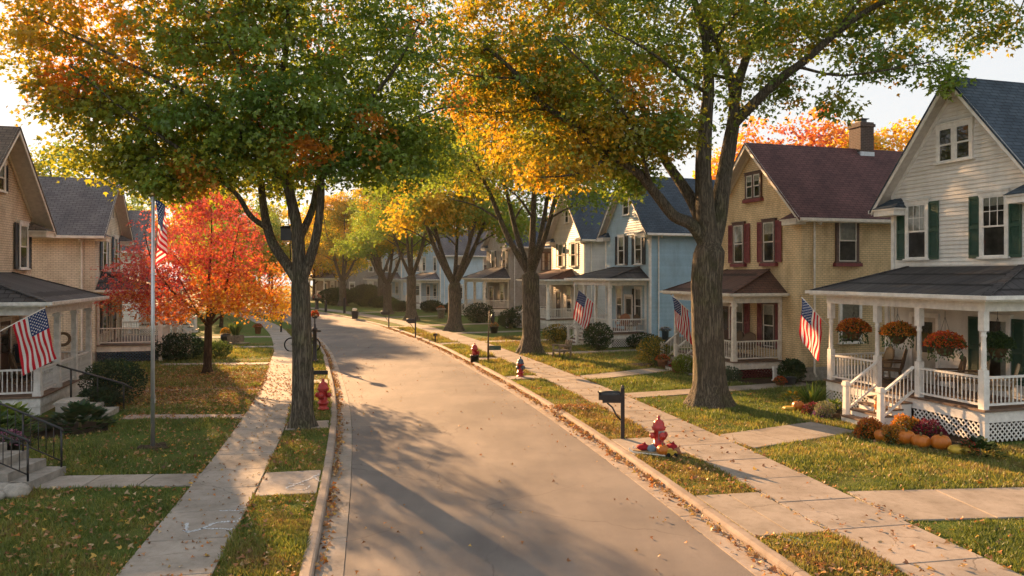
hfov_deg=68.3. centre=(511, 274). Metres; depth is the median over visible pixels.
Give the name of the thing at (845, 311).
window
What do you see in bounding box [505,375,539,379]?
path
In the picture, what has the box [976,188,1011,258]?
window
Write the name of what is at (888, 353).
wicker chair
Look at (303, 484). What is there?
chalk drawing
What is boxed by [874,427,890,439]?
pumpkin
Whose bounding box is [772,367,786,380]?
window
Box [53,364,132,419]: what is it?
stone steps
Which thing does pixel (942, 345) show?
hanging basket
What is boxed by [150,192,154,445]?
flagpole
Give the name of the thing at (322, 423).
path
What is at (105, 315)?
window
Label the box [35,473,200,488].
path
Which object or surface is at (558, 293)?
door
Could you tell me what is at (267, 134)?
maple tree
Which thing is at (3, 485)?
field stone
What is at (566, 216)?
window
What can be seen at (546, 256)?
window
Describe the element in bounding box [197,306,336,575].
kerb
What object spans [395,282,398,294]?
window
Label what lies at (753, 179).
window
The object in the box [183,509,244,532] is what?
chalk drawing
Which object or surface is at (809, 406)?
mum flowers
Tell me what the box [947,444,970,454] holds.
gourd
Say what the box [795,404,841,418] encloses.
flower bed
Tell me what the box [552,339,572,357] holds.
rustic chair
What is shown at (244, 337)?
path
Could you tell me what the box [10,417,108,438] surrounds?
flower bed
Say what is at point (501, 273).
brick house
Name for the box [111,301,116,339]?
door
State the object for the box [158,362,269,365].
path
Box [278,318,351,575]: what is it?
gutter
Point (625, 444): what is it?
path
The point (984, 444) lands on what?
garden plant
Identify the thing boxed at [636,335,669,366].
shrub
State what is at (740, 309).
window
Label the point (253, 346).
path
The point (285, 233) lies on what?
hanging box
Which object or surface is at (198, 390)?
path
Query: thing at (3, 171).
window
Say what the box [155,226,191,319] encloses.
clapboard house
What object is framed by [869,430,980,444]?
flower bed
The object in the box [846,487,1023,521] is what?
path
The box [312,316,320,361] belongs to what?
lamp post
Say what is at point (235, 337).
wooden planter
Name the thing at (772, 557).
kerb
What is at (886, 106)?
sky
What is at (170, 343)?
shrub
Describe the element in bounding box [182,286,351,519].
ground
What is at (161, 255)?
limp flag
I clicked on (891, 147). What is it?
tree
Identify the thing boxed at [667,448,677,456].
toy cart
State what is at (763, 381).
flower bed
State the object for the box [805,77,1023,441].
clapboard house
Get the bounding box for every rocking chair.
[6,352,32,384]
[14,344,30,377]
[882,348,908,382]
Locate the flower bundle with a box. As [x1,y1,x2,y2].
[311,310,319,316]
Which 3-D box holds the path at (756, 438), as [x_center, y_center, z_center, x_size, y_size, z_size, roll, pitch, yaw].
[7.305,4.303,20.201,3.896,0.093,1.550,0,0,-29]
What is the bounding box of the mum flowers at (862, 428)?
[852,416,884,439]
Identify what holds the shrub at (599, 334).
on the lawn at (433, 319)
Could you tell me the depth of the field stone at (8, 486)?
14.50 m
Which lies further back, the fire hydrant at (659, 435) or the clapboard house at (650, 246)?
the clapboard house at (650, 246)
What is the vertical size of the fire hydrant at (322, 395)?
0.985 m
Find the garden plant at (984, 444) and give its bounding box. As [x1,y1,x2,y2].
[958,435,1008,457]
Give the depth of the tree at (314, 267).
123.40 m
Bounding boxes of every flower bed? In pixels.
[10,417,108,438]
[626,362,657,366]
[732,378,811,383]
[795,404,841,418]
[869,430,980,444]
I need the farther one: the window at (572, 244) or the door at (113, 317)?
the window at (572, 244)
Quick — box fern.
[4,409,42,438]
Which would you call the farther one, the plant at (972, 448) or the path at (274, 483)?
the plant at (972, 448)
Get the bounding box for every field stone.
[0,482,9,489]
[0,490,5,499]
[1,482,21,491]
[4,487,20,498]
[12,483,31,497]
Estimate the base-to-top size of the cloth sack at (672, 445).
0.295 m
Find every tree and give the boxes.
[0,0,499,430]
[28,139,134,209]
[90,188,291,373]
[126,195,177,268]
[156,181,249,306]
[167,188,269,313]
[179,212,248,314]
[186,215,259,326]
[242,198,289,284]
[246,212,291,297]
[248,220,287,292]
[279,204,330,274]
[288,207,333,299]
[305,189,382,305]
[315,217,372,284]
[328,181,435,313]
[337,196,414,295]
[349,170,467,320]
[376,110,539,331]
[412,0,1023,410]
[415,34,659,354]
[692,147,739,179]
[711,116,810,178]
[768,102,875,149]
[823,120,895,149]
[836,115,919,150]
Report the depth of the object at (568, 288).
59.75 m
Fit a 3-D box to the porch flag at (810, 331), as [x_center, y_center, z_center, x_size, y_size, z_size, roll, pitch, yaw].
[9.747,1.739,24.319,1.126,2.138,0.213,0,0,-13]
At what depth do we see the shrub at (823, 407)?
22.45 m
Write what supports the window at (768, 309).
in the brick house at (800, 220)
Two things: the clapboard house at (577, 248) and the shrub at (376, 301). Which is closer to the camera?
the clapboard house at (577, 248)
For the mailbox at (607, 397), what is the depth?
19.55 m
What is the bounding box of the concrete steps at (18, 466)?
[0,402,65,488]
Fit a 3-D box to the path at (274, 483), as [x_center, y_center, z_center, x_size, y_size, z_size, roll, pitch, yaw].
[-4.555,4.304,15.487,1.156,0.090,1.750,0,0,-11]
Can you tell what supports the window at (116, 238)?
in the brick house at (93, 230)
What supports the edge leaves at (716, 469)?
on the sidewalk at (796, 491)
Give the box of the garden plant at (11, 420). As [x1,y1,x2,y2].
[0,410,33,447]
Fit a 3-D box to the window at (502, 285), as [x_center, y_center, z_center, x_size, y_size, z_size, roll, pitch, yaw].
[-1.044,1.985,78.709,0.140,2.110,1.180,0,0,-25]
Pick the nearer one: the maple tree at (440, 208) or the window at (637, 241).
the window at (637, 241)
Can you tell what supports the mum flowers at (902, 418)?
on the flower bed at (955, 440)
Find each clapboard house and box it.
[122,210,198,335]
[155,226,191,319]
[364,236,418,300]
[397,230,486,308]
[515,190,611,329]
[564,177,714,347]
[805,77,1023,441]
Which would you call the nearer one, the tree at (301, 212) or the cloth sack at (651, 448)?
the cloth sack at (651, 448)
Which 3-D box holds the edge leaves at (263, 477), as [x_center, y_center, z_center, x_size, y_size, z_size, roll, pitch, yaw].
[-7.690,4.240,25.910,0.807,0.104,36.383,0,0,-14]
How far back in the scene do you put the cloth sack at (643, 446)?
17.89 m
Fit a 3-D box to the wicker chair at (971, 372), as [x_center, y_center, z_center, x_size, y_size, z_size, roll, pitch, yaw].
[13.024,2.872,21.313,0.802,1.090,0.737,0,0,26]
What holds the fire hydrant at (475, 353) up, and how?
on the lawn at (433, 319)
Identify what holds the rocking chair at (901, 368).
on the clapboard house at (949, 200)
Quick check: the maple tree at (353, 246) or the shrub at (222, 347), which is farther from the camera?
the maple tree at (353, 246)
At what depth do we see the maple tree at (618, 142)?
23.39 m
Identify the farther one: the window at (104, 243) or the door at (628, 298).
the door at (628, 298)
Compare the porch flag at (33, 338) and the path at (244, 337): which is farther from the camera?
the path at (244, 337)
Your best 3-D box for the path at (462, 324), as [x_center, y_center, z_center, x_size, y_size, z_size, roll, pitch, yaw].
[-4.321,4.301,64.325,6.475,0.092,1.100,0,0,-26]
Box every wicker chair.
[615,313,629,330]
[623,314,638,332]
[724,330,743,355]
[738,332,755,349]
[865,346,894,378]
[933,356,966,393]
[956,360,989,395]
[990,363,1020,405]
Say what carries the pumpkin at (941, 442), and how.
on the lawn at (433, 319)
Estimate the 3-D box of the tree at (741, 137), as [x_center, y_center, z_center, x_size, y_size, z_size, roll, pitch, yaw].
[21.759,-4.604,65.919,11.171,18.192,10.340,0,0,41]
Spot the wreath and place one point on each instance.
(69, 338)
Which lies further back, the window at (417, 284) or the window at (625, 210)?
the window at (417, 284)
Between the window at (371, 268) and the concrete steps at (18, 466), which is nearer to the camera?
the concrete steps at (18, 466)
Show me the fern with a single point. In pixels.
(34, 427)
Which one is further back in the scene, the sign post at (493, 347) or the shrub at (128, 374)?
the sign post at (493, 347)
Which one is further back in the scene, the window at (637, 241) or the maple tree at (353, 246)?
the maple tree at (353, 246)
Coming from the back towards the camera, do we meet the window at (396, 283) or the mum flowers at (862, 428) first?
the window at (396, 283)
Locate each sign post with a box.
[313,367,327,401]
[487,311,500,360]
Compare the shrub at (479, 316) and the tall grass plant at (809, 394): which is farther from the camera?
the shrub at (479, 316)
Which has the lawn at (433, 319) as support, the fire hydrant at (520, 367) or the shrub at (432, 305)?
the shrub at (432, 305)
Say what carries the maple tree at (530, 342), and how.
on the lawn at (433, 319)
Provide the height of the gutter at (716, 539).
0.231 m
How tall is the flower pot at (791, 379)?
0.614 m
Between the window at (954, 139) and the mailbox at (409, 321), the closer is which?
the window at (954, 139)
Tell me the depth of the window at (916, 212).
24.03 m
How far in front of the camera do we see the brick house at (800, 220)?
31.40 m
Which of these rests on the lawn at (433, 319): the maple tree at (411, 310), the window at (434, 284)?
the maple tree at (411, 310)
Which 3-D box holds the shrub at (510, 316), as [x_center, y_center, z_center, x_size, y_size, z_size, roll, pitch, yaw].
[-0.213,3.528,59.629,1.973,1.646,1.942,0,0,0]
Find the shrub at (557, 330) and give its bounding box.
[542,323,566,342]
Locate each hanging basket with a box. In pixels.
[835,312,872,344]
[878,308,916,349]
[922,318,967,361]
[979,311,1016,363]
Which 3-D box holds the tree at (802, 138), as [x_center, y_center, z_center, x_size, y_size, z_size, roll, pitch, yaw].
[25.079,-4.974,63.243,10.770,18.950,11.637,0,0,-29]
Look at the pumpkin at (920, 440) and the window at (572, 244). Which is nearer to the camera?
the pumpkin at (920, 440)
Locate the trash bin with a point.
(355, 314)
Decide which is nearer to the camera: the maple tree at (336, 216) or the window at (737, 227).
the window at (737, 227)
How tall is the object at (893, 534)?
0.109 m
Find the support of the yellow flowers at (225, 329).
in the wooden planter at (235, 337)
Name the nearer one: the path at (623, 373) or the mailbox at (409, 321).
the path at (623, 373)
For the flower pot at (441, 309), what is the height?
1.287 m
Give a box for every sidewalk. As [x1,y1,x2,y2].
[116,308,291,575]
[162,301,1022,575]
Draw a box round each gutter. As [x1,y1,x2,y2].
[266,307,790,575]
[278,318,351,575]
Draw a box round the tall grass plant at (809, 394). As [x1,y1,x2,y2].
[793,381,831,404]
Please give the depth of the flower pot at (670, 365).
32.80 m
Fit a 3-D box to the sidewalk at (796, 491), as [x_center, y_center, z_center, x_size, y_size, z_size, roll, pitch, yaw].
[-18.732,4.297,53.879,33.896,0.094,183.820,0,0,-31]
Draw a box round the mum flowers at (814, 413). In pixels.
[812,406,831,417]
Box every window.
[0,161,7,193]
[16,220,30,269]
[102,301,108,333]
[103,233,108,270]
[113,235,118,270]
[349,282,354,290]
[368,262,372,271]
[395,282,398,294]
[416,283,418,294]
[422,257,425,270]
[432,283,436,298]
[433,256,436,270]
[483,257,485,269]
[490,250,494,267]
[500,283,504,303]
[502,249,506,268]
[540,252,550,270]
[558,242,562,266]
[564,208,569,223]
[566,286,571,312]
[570,241,575,266]
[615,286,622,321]
[616,234,624,265]
[621,199,629,215]
[633,233,642,264]
[633,286,642,324]
[730,221,746,266]
[736,303,743,332]
[742,170,763,203]
[759,218,777,265]
[760,303,776,348]
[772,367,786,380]
[833,223,862,265]
[837,304,863,343]
[902,198,930,260]
[933,116,975,165]
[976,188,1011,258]
[977,313,1013,382]
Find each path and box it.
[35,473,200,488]
[118,388,256,391]
[123,414,243,418]
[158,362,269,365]
[193,336,270,337]
[194,346,272,347]
[255,470,320,496]
[285,420,328,429]
[425,323,497,325]
[456,330,542,333]
[482,339,551,342]
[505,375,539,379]
[517,349,653,354]
[580,368,667,379]
[611,437,685,455]
[625,382,811,398]
[696,492,826,537]
[718,422,853,447]
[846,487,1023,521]
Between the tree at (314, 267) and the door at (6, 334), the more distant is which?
the tree at (314, 267)
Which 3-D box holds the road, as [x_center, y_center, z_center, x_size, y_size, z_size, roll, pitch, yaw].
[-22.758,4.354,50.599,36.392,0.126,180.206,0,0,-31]
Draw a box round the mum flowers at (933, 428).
[911,418,948,438]
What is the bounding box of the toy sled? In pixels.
[629,446,664,456]
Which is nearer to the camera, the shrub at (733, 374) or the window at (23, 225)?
the window at (23, 225)
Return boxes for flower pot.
[0,429,29,449]
[253,323,262,333]
[437,305,445,317]
[489,322,498,332]
[655,353,671,368]
[659,326,671,346]
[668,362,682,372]
[773,376,787,385]
[780,370,799,384]
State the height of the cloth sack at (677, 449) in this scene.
0.198 m
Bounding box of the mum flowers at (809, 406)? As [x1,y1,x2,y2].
[801,401,816,413]
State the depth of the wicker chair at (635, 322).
45.09 m
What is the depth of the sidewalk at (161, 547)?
14.71 m
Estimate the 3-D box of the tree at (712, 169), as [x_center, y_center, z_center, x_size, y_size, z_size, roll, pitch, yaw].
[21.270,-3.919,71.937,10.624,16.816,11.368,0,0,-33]
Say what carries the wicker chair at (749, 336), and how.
on the brick house at (800, 220)
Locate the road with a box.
[156,303,764,575]
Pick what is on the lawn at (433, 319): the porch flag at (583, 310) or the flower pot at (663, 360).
the flower pot at (663, 360)
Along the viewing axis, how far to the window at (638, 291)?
45.64 m
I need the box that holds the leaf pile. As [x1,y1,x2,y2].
[540,402,608,411]
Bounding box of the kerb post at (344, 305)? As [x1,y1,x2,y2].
[343,298,345,312]
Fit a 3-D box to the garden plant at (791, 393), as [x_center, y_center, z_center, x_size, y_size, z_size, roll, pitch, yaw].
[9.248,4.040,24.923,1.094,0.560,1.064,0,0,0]
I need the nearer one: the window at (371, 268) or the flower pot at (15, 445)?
the flower pot at (15, 445)
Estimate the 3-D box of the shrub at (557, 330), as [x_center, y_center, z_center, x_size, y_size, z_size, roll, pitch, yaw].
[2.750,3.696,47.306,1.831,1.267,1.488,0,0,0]
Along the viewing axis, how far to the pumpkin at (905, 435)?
18.86 m
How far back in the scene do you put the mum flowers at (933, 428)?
19.28 m
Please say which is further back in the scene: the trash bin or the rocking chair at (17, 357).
the trash bin
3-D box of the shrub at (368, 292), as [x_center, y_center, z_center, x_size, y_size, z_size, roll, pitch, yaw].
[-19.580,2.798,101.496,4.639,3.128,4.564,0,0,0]
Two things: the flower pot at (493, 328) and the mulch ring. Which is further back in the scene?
the flower pot at (493, 328)
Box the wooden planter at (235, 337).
[220,322,249,343]
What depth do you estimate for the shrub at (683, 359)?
32.17 m
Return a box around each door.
[0,316,11,381]
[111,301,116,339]
[426,285,429,299]
[489,286,493,306]
[555,290,561,316]
[624,294,632,329]
[723,303,730,350]
[909,312,939,384]
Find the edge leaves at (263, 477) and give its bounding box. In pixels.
[208,413,289,574]
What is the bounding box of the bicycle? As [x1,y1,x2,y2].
[284,337,320,350]
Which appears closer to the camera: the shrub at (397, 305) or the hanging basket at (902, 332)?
the hanging basket at (902, 332)
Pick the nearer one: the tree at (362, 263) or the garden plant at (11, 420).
the garden plant at (11, 420)
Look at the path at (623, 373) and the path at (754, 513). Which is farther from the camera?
the path at (623, 373)
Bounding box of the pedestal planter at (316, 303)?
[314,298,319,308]
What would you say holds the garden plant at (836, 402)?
on the lawn at (433, 319)
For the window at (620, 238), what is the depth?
47.96 m
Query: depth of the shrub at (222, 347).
38.44 m
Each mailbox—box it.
[278,314,285,331]
[380,309,388,326]
[406,316,415,337]
[598,385,624,438]
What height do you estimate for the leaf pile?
0.194 m
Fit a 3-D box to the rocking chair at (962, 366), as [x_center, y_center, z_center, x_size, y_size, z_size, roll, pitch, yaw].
[12.600,2.872,21.715,0.802,1.090,0.737,0,0,22]
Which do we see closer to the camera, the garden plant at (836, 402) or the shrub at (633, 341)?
the garden plant at (836, 402)
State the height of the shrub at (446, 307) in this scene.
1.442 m
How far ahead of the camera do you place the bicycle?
41.67 m
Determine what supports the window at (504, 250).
in the brick house at (501, 273)
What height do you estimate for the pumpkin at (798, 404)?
0.357 m
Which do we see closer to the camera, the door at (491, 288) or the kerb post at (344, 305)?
the door at (491, 288)
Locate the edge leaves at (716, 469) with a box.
[471,347,912,573]
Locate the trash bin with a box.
[351,311,358,318]
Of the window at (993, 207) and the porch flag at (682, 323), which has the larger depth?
the porch flag at (682, 323)
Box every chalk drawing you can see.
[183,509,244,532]
[286,474,318,489]
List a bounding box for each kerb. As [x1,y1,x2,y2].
[165,302,810,575]
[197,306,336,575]
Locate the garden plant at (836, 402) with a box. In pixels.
[823,398,841,412]
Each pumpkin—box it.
[656,443,668,455]
[792,399,803,409]
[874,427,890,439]
[897,427,914,444]
[911,432,930,447]
[930,432,951,449]
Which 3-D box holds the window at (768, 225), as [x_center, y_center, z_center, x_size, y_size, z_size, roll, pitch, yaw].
[10.921,-1.360,32.180,0.170,2.040,1.120,0,0,-16]
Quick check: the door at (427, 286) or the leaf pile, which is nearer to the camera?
the leaf pile
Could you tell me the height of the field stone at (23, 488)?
0.301 m
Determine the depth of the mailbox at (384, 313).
61.04 m
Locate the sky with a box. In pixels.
[0,0,1023,285]
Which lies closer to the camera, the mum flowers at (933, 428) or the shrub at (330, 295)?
the mum flowers at (933, 428)
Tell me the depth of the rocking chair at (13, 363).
25.22 m
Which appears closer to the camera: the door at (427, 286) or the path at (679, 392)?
the path at (679, 392)
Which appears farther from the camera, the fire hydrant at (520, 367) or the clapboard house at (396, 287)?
the clapboard house at (396, 287)
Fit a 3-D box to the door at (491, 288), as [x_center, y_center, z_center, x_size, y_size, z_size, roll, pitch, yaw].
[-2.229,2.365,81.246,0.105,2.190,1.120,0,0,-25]
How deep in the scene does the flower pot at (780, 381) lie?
28.87 m
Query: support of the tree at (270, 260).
on the lawn at (433, 319)
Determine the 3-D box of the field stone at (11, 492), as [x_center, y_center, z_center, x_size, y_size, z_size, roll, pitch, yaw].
[-9.564,4.197,14.491,0.386,0.265,0.358,0,0,0]
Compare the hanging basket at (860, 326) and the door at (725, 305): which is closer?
the hanging basket at (860, 326)
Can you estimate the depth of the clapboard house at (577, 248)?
58.84 m
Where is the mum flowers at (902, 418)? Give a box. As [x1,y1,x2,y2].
[889,413,922,433]
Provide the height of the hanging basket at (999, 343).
1.366 m
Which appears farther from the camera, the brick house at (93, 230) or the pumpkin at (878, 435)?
the brick house at (93, 230)
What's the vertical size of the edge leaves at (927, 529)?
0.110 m
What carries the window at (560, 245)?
in the clapboard house at (577, 248)
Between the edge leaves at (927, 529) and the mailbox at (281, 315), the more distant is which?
the mailbox at (281, 315)
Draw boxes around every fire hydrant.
[315,378,330,409]
[470,343,479,362]
[516,356,524,376]
[649,415,667,446]
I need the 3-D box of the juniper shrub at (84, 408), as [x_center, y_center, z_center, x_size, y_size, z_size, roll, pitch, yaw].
[-11.978,3.893,20.848,1.926,0.853,1.934,0,0,0]
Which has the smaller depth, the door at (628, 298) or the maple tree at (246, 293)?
the maple tree at (246, 293)
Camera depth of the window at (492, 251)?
81.00 m
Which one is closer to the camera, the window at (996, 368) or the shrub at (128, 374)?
the window at (996, 368)
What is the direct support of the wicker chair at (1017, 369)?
on the clapboard house at (949, 200)
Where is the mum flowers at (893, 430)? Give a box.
[877,424,905,444]
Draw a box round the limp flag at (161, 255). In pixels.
[156,200,166,264]
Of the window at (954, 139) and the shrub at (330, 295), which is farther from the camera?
the shrub at (330, 295)
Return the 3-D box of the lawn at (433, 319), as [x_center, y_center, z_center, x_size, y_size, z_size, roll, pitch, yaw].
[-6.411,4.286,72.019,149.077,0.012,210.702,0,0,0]
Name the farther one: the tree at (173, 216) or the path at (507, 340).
the tree at (173, 216)
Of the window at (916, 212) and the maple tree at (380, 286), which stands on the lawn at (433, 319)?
the maple tree at (380, 286)
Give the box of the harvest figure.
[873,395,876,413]
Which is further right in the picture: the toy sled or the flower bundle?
the toy sled
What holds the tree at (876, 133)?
on the lawn at (433, 319)
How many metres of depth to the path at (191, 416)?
22.62 m
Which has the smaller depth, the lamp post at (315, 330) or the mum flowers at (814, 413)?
the mum flowers at (814, 413)
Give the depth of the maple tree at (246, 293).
32.15 m
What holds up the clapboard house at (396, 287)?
on the lawn at (433, 319)
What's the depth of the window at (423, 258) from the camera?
97.11 m
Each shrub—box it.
[40,398,118,432]
[77,358,148,403]
[78,385,122,406]
[155,332,203,360]
[196,339,232,358]
[317,287,355,304]
[349,284,377,305]
[368,296,396,307]
[392,300,405,311]
[420,299,442,311]
[443,303,463,313]
[463,302,494,322]
[497,309,521,328]
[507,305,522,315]
[542,323,566,342]
[582,321,613,349]
[626,332,660,347]
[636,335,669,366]
[671,354,692,374]
[725,365,742,381]
[777,358,807,383]
[814,400,836,417]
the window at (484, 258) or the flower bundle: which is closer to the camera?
the flower bundle
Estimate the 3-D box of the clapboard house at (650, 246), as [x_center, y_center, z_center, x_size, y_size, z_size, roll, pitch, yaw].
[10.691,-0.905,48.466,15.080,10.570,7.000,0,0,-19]
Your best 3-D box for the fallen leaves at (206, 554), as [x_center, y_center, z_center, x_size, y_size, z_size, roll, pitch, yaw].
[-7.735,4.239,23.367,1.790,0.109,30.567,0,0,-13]
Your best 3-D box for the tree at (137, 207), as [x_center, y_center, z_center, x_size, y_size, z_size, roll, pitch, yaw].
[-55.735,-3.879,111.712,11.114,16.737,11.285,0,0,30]
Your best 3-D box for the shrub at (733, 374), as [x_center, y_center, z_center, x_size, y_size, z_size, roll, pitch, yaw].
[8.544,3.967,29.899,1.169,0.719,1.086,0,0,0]
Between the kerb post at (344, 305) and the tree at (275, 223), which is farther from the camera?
the tree at (275, 223)
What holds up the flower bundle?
on the lamp post at (315, 330)
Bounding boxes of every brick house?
[0,126,108,415]
[32,176,193,363]
[308,256,381,299]
[461,217,550,316]
[659,118,902,380]
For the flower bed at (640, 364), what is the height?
0.001 m
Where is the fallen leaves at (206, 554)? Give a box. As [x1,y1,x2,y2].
[130,360,291,575]
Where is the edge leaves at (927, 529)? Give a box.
[489,343,1022,572]
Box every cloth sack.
[636,442,647,449]
[647,443,656,451]
[666,441,676,448]
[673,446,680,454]
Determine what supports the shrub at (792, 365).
on the flower bed at (763, 381)
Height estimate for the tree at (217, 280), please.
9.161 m
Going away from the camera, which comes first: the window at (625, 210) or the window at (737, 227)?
the window at (737, 227)
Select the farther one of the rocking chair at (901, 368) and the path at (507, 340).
the path at (507, 340)
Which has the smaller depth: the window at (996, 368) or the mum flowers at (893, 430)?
the mum flowers at (893, 430)
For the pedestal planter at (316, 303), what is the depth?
92.22 m
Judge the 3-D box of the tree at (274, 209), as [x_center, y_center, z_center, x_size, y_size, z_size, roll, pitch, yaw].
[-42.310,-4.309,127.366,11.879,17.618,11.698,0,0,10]
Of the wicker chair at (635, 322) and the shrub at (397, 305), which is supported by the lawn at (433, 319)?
the shrub at (397, 305)
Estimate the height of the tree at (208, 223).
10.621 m
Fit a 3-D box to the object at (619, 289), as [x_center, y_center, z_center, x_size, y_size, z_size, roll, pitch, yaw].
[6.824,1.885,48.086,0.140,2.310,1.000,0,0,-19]
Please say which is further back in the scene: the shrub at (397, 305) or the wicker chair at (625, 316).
the shrub at (397, 305)
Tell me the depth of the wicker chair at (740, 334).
33.12 m
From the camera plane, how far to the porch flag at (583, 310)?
43.73 m
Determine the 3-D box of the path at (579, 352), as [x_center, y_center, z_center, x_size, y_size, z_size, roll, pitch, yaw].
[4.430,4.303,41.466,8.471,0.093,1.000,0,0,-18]
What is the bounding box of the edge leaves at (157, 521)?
[107,349,272,575]
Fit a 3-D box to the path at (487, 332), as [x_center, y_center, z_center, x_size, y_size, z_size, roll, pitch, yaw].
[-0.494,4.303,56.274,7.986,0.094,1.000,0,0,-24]
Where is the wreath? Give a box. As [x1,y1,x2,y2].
[61,332,70,346]
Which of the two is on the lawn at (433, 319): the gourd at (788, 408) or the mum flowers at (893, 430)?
the gourd at (788, 408)
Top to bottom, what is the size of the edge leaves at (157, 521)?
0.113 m
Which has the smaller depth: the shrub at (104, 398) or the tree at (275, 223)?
the shrub at (104, 398)
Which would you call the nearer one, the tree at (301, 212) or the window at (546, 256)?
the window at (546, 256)
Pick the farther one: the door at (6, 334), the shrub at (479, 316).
the shrub at (479, 316)
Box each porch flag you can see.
[0,306,56,375]
[573,289,605,328]
[670,294,691,343]
[799,295,827,360]
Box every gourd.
[783,406,795,410]
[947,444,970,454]
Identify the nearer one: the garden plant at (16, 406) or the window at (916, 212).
the garden plant at (16, 406)
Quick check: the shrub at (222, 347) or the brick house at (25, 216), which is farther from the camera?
the shrub at (222, 347)
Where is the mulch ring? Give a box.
[133,442,170,451]
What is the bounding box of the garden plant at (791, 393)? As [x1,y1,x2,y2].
[777,388,805,403]
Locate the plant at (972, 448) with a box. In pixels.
[961,438,981,454]
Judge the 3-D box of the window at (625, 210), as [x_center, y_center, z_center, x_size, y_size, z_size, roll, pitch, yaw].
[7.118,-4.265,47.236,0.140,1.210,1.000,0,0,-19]
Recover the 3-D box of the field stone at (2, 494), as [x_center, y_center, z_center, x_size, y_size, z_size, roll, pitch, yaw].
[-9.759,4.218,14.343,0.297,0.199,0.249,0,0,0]
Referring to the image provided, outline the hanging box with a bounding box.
[280,213,291,259]
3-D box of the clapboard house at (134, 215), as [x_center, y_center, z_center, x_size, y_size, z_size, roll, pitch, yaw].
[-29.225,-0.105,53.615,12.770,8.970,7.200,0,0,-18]
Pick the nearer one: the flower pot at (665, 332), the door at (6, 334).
the door at (6, 334)
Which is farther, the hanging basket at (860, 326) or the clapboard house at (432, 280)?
the clapboard house at (432, 280)
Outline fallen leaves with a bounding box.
[0,342,1023,575]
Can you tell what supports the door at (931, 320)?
in the clapboard house at (949, 200)
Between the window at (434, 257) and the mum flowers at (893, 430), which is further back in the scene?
the window at (434, 257)
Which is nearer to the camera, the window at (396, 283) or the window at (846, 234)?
the window at (846, 234)
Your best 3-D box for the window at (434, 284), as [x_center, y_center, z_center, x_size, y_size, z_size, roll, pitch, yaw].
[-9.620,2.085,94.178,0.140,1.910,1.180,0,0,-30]
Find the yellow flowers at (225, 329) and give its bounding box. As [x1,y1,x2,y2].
[220,327,230,334]
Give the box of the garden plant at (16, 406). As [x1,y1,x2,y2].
[0,401,40,428]

